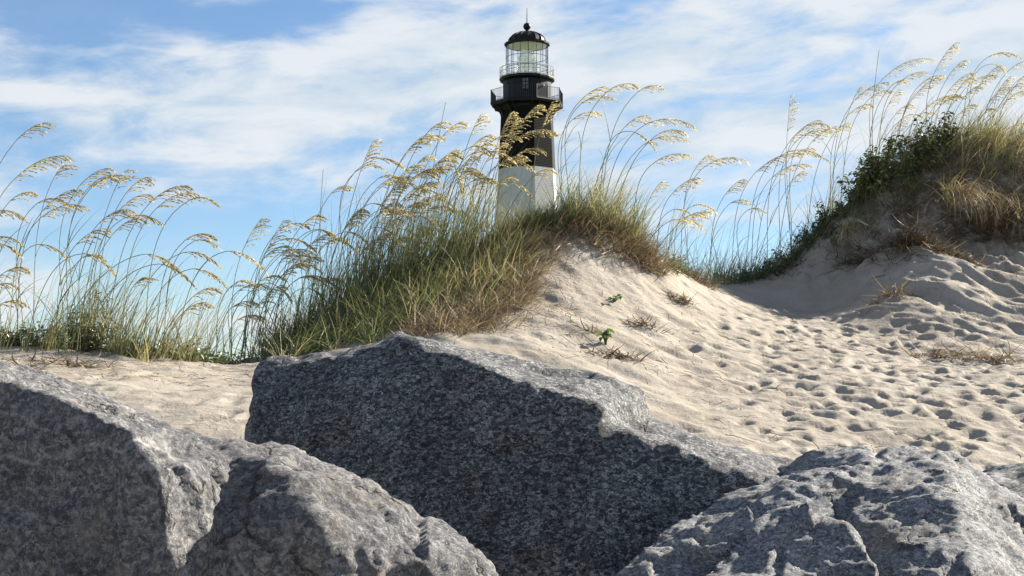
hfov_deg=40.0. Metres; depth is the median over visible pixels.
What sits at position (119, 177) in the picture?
sea oat
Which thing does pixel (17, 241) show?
sea oat
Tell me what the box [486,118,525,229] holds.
sea oat
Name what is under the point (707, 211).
sea oat
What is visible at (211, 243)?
sea oat
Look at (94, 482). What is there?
boulder
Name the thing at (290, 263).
sea oat
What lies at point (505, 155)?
sea oat
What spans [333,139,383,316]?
sea oat
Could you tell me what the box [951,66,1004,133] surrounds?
sea oat
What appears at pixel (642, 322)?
wrack clump
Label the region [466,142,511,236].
sea oat
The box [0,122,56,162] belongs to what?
sea oat
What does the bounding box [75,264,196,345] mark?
sea oat
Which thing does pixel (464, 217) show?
sea oat
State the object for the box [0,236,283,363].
dune grass
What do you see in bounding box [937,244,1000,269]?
root tangle
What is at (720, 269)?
dune grass
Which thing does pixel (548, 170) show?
sea oat
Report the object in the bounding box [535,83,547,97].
door
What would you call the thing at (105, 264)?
sea oat
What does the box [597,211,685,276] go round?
grass tussock
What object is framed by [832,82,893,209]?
sea oat
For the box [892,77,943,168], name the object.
sea oat
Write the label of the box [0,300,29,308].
sea oat
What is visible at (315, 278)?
sea oat
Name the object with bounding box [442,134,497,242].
sea oat
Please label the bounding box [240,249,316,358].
sea oat
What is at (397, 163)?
sea oat
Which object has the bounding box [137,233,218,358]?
sea oat
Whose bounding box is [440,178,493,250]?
sea oat
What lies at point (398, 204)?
sea oat
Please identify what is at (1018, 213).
hanging grass
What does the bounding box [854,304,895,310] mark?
stick
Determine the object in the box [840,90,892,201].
sea oat
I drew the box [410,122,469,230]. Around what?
sea oat
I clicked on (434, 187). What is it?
sea oat
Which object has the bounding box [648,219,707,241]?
sea oat
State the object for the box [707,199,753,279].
sea oat
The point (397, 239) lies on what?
sea oat
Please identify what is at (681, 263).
dune plant
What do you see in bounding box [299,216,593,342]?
dry grass
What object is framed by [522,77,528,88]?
window
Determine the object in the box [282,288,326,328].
sea oat
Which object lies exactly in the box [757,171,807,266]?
sea oat
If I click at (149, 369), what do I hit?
dry litter
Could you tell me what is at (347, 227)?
sea oat
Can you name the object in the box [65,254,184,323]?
sea oat
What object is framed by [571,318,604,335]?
wrack clump
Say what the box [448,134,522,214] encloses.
sea oat
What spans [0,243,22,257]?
sea oat
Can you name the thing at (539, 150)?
sea oat
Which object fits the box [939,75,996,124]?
sea oat
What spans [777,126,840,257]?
sea oat
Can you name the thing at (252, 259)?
sea oat
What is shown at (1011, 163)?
dry grass
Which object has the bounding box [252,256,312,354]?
sea oat
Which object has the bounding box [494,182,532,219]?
sea oat
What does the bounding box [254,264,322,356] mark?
sea oat
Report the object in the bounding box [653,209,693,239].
sea oat
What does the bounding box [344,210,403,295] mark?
sea oat
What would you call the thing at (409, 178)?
sea oat
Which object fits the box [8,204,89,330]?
sea oat
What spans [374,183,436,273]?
sea oat
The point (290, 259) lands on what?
sea oat
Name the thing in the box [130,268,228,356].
sea oat
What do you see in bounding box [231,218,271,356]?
sea oat
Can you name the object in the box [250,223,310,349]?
sea oat
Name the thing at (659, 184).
sea oat
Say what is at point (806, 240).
shrub
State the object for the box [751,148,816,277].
sea oat
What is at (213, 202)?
sea oat
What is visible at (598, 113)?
sea oat
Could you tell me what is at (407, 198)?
sea oat
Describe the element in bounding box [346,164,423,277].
sea oat
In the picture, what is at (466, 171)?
sea oat
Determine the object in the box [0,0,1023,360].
sky
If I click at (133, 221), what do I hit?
sea oat
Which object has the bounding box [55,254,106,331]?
sea oat
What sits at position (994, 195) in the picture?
hanging grass
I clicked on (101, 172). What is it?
sea oat
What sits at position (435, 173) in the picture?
sea oat
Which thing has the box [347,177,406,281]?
sea oat
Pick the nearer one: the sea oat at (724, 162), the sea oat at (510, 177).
the sea oat at (510, 177)
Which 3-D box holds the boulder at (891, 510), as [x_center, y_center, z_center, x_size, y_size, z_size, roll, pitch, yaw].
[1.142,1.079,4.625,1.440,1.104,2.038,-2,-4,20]
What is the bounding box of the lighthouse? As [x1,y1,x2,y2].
[490,18,562,230]
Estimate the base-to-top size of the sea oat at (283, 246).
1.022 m
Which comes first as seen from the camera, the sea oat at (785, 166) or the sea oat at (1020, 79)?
the sea oat at (785, 166)
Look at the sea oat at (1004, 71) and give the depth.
17.94 m
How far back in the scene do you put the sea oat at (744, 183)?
15.61 m
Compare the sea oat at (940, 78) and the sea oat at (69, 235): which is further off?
the sea oat at (940, 78)
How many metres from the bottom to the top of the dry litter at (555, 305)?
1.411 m
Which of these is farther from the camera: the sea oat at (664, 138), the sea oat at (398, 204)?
the sea oat at (664, 138)
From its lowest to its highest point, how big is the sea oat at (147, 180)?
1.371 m
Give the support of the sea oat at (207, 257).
on the sand ground at (810, 310)
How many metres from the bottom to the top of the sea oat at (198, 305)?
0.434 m
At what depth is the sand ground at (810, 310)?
10.87 m
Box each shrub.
[719,199,850,281]
[837,129,951,208]
[913,111,960,155]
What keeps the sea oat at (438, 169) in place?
on the sand ground at (810, 310)
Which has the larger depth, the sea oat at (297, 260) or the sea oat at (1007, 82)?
the sea oat at (1007, 82)
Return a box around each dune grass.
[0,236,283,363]
[157,121,580,362]
[638,162,858,284]
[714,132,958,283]
[841,76,1023,238]
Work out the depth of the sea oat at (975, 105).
17.77 m
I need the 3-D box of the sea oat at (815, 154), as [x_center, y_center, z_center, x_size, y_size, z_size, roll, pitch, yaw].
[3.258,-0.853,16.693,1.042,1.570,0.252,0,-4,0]
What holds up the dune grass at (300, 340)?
on the sand ground at (810, 310)
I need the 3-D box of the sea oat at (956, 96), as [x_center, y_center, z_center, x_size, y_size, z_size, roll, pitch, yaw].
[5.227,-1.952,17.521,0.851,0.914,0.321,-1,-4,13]
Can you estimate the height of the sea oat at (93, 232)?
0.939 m
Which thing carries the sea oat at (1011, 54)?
on the sand ground at (810, 310)
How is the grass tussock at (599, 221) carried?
on the sand ground at (810, 310)
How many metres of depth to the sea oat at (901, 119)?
17.98 m
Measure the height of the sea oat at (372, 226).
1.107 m
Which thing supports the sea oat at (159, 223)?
on the sand ground at (810, 310)
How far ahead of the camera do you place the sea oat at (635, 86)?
13.39 m
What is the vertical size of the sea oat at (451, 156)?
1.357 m
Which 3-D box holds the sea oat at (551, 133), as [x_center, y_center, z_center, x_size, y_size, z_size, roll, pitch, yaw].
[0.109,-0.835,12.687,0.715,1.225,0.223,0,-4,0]
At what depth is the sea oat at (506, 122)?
12.67 m
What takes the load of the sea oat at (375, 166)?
on the sand ground at (810, 310)
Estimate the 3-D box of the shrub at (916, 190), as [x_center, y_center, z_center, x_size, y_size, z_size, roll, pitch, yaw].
[4.449,-0.962,17.045,3.340,2.166,1.682,0,-4,0]
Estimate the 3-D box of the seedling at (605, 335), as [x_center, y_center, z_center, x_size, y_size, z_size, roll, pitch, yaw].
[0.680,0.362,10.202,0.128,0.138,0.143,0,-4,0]
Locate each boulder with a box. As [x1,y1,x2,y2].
[0,361,498,575]
[244,331,793,575]
[615,444,1023,575]
[982,463,1023,488]
[1009,484,1023,497]
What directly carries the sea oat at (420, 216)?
on the sand ground at (810, 310)
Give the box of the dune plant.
[666,254,687,275]
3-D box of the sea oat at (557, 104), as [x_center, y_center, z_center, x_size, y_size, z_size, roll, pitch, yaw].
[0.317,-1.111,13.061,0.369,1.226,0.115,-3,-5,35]
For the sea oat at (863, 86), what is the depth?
18.06 m
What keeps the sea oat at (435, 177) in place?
on the sand ground at (810, 310)
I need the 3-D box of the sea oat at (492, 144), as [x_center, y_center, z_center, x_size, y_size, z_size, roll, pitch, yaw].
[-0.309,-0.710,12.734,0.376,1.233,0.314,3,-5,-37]
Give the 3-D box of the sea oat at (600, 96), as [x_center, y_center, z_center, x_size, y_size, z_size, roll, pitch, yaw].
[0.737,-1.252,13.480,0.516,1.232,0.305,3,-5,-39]
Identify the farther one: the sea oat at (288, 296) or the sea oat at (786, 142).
the sea oat at (786, 142)
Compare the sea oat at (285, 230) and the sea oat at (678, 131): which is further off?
the sea oat at (678, 131)
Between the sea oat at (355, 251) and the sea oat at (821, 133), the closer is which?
the sea oat at (355, 251)
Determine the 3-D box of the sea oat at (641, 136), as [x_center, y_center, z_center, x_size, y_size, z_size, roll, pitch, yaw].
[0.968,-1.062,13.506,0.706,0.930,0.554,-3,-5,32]
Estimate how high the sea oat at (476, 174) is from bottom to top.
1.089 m
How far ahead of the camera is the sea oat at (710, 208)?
14.49 m
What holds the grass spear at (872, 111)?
on the sand ground at (810, 310)
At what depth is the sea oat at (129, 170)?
11.17 m
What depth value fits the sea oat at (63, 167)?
10.96 m
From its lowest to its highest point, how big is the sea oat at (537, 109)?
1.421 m
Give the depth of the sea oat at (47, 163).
10.74 m
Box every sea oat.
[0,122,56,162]
[0,155,74,234]
[0,189,84,335]
[0,192,39,340]
[0,210,27,222]
[0,236,24,247]
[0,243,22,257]
[0,267,31,278]
[0,283,20,290]
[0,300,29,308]
[5,198,70,343]
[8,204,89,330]
[16,244,71,305]
[24,253,115,346]
[32,164,77,343]
[54,214,163,339]
[54,228,112,348]
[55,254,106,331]
[56,175,117,339]
[57,209,135,352]
[59,168,116,330]
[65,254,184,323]
[66,174,129,347]
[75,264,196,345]
[76,218,150,351]
[81,169,139,323]
[88,194,154,349]
[89,177,155,331]
[97,185,194,354]
[120,277,159,355]
[121,252,221,350]
[122,192,201,322]
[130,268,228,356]
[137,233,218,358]
[144,197,221,333]
[156,288,224,357]
[164,239,221,338]
[164,302,214,355]
[173,251,268,350]
[209,301,262,355]
[216,280,257,354]
[228,283,272,359]
[229,315,267,351]
[230,275,287,357]
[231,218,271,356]
[233,285,288,358]
[240,220,292,363]
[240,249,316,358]
[242,283,292,348]
[243,249,302,358]
[245,245,294,353]
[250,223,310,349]
[252,254,314,357]
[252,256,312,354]
[252,262,309,359]
[253,234,335,340]
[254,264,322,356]
[258,214,326,354]
[258,238,317,345]
[261,275,333,352]
[262,254,301,347]
[270,275,326,345]
[274,257,323,339]
[279,229,335,335]
[281,230,333,322]
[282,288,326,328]
[286,238,348,327]
[295,278,342,321]
[308,185,355,308]
[315,240,358,301]
[325,158,408,293]
[325,209,367,291]
[326,209,370,300]
[326,231,366,305]
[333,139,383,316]
[338,174,397,288]
[338,235,393,294]
[339,164,387,271]
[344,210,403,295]
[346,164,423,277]
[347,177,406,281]
[347,203,393,281]
[348,201,402,280]
[349,209,413,277]
[350,227,400,291]
[356,181,419,250]
[357,208,403,262]
[359,218,405,283]
[360,134,435,273]
[362,168,447,283]
[365,185,407,275]
[371,176,419,282]
[372,202,425,258]
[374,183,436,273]
[376,155,436,281]
[379,135,445,252]
[387,170,440,271]
[388,190,441,266]
[388,197,431,260]
[389,121,454,267]
[392,171,443,263]
[392,181,438,245]
[398,214,440,260]
[399,194,448,251]
[404,164,454,241]
[407,154,464,234]
[408,206,454,262]
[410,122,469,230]
[411,150,462,266]
[412,158,461,229]
[425,173,486,261]
[428,140,465,252]
[432,156,480,255]
[438,167,482,264]
[438,204,478,268]
[439,114,493,246]
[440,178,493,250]
[441,146,495,233]
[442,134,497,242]
[442,168,477,254]
[442,177,499,263]
[446,151,491,233]
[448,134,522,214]
[453,143,500,242]
[456,151,516,255]
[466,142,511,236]
[472,176,518,259]
[474,156,530,244]
[475,161,534,252]
[477,112,520,255]
[485,129,562,257]
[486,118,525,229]
[490,148,546,241]
[493,104,546,250]
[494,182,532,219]
[495,169,558,243]
[528,101,563,231]
[558,111,602,204]
[560,86,611,208]
[565,95,617,194]
[578,83,639,213]
[592,115,651,198]
[598,131,657,209]
[602,85,664,198]
[602,118,697,215]
[611,136,689,200]
[613,129,687,222]
[632,153,691,228]
[642,181,669,230]
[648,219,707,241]
[649,178,702,244]
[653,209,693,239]
[655,212,708,244]
[664,209,713,259]
[674,204,717,261]
[679,157,750,270]
[684,154,717,269]
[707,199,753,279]
[710,179,748,279]
[728,208,766,269]
[731,153,803,271]
[745,150,830,267]
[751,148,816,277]
[751,164,812,265]
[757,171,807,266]
[767,120,822,263]
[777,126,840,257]
[779,130,828,262]
[785,123,833,246]
[786,94,798,253]
[789,128,830,244]
[806,123,851,229]
[817,104,874,212]
[829,85,867,202]
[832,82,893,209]
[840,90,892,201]
[850,80,911,167]
[869,58,935,147]
[873,116,909,169]
[876,89,903,149]
[876,104,914,153]
[877,114,925,155]
[878,72,928,164]
[889,95,955,158]
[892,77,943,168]
[897,75,945,143]
[898,95,965,165]
[909,112,938,133]
[913,94,964,142]
[924,42,960,154]
[930,60,969,128]
[934,72,975,133]
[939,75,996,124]
[940,77,977,148]
[949,104,979,133]
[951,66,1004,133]
[951,85,984,122]
[961,52,1021,133]
[961,86,1009,142]
[965,90,1023,141]
[968,64,1006,134]
[972,76,1014,128]
[973,83,1023,130]
[973,108,997,134]
[980,61,1023,129]
[989,77,1023,125]
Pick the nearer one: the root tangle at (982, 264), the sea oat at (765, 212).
the root tangle at (982, 264)
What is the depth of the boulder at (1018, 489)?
5.68 m
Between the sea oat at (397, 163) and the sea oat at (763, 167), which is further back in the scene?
the sea oat at (763, 167)
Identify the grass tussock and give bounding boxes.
[514,197,595,231]
[524,162,690,283]
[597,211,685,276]
[675,254,731,291]
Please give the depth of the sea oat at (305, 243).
12.58 m
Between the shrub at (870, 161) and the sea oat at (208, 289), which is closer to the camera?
the sea oat at (208, 289)
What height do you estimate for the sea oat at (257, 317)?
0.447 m
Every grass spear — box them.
[320,176,323,302]
[427,102,445,221]
[872,53,878,155]
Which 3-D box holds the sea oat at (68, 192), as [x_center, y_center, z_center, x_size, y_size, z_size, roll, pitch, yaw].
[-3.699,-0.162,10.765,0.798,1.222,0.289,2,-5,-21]
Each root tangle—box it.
[818,237,886,275]
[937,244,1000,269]
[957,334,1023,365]
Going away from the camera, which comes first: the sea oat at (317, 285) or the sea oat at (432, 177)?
the sea oat at (317, 285)
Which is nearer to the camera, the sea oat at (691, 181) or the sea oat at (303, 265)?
the sea oat at (303, 265)
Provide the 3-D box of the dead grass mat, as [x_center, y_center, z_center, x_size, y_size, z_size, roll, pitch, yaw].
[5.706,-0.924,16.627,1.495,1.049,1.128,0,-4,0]
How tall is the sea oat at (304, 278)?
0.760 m
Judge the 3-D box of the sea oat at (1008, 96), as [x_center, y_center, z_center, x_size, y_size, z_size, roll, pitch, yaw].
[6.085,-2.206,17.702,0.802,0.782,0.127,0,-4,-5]
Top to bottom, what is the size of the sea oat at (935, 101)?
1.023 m
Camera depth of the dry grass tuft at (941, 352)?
11.99 m
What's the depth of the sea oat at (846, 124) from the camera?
17.66 m
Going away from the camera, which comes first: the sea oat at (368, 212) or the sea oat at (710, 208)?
the sea oat at (368, 212)
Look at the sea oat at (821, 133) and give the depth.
17.25 m
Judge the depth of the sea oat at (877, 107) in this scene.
17.66 m
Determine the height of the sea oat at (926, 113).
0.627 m
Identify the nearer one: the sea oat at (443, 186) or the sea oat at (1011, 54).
the sea oat at (443, 186)
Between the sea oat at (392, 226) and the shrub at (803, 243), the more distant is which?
the shrub at (803, 243)
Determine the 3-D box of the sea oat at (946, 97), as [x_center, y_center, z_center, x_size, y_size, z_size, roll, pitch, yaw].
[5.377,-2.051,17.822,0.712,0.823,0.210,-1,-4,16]
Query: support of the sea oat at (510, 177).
on the sand ground at (810, 310)
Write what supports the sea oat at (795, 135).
on the sand ground at (810, 310)
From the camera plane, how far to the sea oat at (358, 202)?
12.77 m
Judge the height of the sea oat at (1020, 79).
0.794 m
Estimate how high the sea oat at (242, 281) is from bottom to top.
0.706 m
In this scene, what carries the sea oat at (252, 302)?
on the sand ground at (810, 310)
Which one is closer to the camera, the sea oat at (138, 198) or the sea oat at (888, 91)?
the sea oat at (138, 198)
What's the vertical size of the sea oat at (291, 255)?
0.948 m
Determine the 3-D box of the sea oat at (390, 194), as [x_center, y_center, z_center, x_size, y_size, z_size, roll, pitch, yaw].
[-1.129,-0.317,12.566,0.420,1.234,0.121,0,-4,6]
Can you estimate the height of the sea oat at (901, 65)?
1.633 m
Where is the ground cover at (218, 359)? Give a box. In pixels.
[1,320,266,364]
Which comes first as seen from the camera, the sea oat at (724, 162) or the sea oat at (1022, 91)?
the sea oat at (724, 162)
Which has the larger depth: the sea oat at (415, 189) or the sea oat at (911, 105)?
the sea oat at (911, 105)
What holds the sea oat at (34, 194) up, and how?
on the sand ground at (810, 310)
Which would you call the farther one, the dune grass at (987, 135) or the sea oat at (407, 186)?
the dune grass at (987, 135)
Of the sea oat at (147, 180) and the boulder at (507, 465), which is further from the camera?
the sea oat at (147, 180)
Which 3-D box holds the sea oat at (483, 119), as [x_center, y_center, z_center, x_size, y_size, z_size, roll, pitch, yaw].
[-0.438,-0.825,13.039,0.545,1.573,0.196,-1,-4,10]
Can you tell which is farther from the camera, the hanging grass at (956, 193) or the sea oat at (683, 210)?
the hanging grass at (956, 193)
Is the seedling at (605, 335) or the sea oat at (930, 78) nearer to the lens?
the seedling at (605, 335)
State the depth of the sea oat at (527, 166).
12.83 m
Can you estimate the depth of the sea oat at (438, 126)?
12.76 m
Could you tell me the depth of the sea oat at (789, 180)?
17.66 m
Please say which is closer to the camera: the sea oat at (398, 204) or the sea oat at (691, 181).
the sea oat at (398, 204)
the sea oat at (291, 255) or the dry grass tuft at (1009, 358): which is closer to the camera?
the dry grass tuft at (1009, 358)
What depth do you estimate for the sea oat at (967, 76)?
17.78 m
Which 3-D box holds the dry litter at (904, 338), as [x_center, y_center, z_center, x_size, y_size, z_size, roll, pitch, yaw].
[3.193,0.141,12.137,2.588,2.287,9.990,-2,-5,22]
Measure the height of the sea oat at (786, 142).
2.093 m
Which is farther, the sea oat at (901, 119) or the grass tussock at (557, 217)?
the sea oat at (901, 119)
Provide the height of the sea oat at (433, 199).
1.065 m
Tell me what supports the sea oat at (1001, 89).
on the sand ground at (810, 310)
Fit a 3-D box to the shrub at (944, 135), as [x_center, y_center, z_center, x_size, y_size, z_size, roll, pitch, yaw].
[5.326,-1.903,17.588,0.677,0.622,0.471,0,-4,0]
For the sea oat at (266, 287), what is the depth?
12.08 m
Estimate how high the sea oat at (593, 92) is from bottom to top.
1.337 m
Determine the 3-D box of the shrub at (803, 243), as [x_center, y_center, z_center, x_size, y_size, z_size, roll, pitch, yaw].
[3.772,-1.058,17.122,3.565,2.202,1.671,1,-4,-8]
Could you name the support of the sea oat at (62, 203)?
on the sand ground at (810, 310)
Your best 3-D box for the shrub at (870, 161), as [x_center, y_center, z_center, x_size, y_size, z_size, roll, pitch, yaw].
[4.707,-1.464,17.451,1.359,1.092,0.878,0,-4,0]
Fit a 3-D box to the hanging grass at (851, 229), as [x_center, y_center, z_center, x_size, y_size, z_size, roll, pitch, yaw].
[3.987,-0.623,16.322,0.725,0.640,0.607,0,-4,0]
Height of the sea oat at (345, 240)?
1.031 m
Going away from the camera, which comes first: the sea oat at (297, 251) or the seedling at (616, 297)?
the seedling at (616, 297)
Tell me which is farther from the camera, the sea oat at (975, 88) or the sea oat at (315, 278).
the sea oat at (975, 88)
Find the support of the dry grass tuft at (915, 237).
on the sand ground at (810, 310)
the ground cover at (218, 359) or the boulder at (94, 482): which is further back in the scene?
the ground cover at (218, 359)
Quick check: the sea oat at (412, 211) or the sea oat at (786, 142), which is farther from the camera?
the sea oat at (786, 142)
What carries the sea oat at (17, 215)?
on the sand ground at (810, 310)
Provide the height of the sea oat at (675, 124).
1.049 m
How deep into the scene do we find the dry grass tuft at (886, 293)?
14.29 m
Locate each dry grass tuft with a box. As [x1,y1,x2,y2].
[852,276,921,306]
[856,213,978,279]
[885,336,989,361]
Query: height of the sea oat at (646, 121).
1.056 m
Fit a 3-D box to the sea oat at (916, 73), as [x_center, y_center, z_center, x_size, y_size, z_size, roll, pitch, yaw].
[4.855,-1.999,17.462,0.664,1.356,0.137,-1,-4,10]
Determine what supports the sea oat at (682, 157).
on the sand ground at (810, 310)
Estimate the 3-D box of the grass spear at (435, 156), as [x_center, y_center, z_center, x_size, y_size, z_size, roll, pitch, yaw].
[-0.720,-0.865,13.120,0.199,1.755,0.010,0,-4,0]
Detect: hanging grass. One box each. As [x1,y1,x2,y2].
[826,209,880,251]
[897,163,1010,228]
[968,183,1023,225]
[1010,193,1023,234]
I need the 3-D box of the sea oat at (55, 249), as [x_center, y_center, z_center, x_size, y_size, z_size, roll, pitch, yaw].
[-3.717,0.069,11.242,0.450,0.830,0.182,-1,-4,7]
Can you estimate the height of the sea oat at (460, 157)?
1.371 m
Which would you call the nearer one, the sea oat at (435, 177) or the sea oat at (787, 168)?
the sea oat at (435, 177)
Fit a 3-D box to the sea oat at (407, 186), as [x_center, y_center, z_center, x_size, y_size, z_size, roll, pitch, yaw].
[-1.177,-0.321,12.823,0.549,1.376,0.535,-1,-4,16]
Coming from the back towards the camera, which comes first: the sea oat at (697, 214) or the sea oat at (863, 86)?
the sea oat at (863, 86)
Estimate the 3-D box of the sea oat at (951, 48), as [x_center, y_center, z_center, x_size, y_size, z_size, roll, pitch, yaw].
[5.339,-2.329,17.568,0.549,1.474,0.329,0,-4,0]
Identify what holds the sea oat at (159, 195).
on the sand ground at (810, 310)
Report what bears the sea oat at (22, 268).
on the sand ground at (810, 310)
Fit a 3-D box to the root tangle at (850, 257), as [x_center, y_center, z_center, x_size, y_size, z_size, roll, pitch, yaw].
[4.060,-0.367,16.400,1.109,0.695,0.925,-1,-4,17]
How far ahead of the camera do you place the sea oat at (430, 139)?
12.92 m
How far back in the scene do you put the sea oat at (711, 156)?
14.98 m
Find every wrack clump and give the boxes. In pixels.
[2,349,55,369]
[18,348,127,369]
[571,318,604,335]
[579,341,654,361]
[620,311,669,334]
[665,289,699,310]
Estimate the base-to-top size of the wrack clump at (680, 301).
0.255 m
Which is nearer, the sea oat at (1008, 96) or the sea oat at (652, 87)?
the sea oat at (652, 87)
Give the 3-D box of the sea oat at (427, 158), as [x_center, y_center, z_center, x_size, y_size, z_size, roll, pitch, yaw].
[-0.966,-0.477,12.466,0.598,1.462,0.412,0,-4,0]
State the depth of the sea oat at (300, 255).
11.98 m
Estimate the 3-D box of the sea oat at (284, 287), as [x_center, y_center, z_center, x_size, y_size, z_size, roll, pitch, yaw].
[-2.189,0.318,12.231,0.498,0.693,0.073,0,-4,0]
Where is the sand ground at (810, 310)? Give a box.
[0,138,1023,470]
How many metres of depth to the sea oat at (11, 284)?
11.13 m
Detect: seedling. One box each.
[597,328,613,344]
[608,294,621,301]
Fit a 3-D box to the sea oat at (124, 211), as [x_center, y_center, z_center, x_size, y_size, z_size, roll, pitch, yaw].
[-3.154,-0.053,10.636,0.634,1.147,0.264,2,-5,-27]
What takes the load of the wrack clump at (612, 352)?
on the sand ground at (810, 310)
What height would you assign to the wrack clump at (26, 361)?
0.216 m
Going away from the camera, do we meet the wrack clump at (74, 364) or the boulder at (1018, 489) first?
the boulder at (1018, 489)
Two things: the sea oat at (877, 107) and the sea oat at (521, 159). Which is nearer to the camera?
the sea oat at (521, 159)
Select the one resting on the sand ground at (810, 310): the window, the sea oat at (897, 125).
the sea oat at (897, 125)
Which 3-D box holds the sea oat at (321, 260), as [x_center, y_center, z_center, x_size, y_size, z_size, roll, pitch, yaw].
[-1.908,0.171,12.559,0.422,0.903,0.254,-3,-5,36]
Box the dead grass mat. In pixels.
[937,176,1023,243]
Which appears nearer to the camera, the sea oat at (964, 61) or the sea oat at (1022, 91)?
the sea oat at (1022, 91)
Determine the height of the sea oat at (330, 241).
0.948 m
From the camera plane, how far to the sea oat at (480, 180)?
12.83 m
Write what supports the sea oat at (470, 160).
on the sand ground at (810, 310)
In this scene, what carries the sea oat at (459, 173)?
on the sand ground at (810, 310)
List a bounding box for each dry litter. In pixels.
[2,345,257,386]
[505,253,803,415]
[707,233,1023,458]
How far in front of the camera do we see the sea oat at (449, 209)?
12.72 m
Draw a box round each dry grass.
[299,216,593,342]
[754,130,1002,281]
[875,138,1023,250]
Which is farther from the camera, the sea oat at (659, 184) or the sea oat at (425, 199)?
the sea oat at (659, 184)
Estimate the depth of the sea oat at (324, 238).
12.50 m
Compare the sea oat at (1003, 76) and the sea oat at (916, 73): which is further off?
the sea oat at (1003, 76)
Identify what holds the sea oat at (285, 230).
on the sand ground at (810, 310)
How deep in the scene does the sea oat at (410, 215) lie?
12.85 m
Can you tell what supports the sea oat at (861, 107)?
on the sand ground at (810, 310)
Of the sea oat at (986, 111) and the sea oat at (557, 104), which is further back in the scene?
the sea oat at (986, 111)
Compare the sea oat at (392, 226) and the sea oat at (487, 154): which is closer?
the sea oat at (392, 226)
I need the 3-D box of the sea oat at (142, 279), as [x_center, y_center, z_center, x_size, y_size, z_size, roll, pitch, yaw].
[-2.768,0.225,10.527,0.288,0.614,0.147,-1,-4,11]
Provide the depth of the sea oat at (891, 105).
17.65 m
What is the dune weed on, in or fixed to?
on the sand ground at (810, 310)
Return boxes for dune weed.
[37,289,127,351]
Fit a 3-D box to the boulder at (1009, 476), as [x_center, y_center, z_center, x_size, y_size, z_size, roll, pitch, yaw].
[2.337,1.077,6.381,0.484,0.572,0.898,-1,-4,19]
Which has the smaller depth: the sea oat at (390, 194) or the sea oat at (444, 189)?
the sea oat at (390, 194)
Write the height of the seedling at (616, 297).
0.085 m
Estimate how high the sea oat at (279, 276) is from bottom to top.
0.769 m
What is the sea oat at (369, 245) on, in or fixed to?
on the sand ground at (810, 310)
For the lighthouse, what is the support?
on the sand ground at (810, 310)
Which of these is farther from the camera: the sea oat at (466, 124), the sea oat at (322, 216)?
the sea oat at (466, 124)
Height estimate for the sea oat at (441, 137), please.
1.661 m
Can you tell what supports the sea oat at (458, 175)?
on the sand ground at (810, 310)
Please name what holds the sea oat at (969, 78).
on the sand ground at (810, 310)
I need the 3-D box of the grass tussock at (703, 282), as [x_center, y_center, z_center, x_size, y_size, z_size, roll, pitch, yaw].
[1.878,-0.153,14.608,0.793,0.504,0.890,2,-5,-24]
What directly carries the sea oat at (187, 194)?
on the sand ground at (810, 310)
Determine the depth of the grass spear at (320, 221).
12.77 m
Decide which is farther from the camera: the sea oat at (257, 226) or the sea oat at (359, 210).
the sea oat at (359, 210)
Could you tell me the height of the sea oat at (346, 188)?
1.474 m
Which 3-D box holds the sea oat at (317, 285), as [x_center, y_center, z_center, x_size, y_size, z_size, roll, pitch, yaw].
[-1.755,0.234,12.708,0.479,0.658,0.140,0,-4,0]

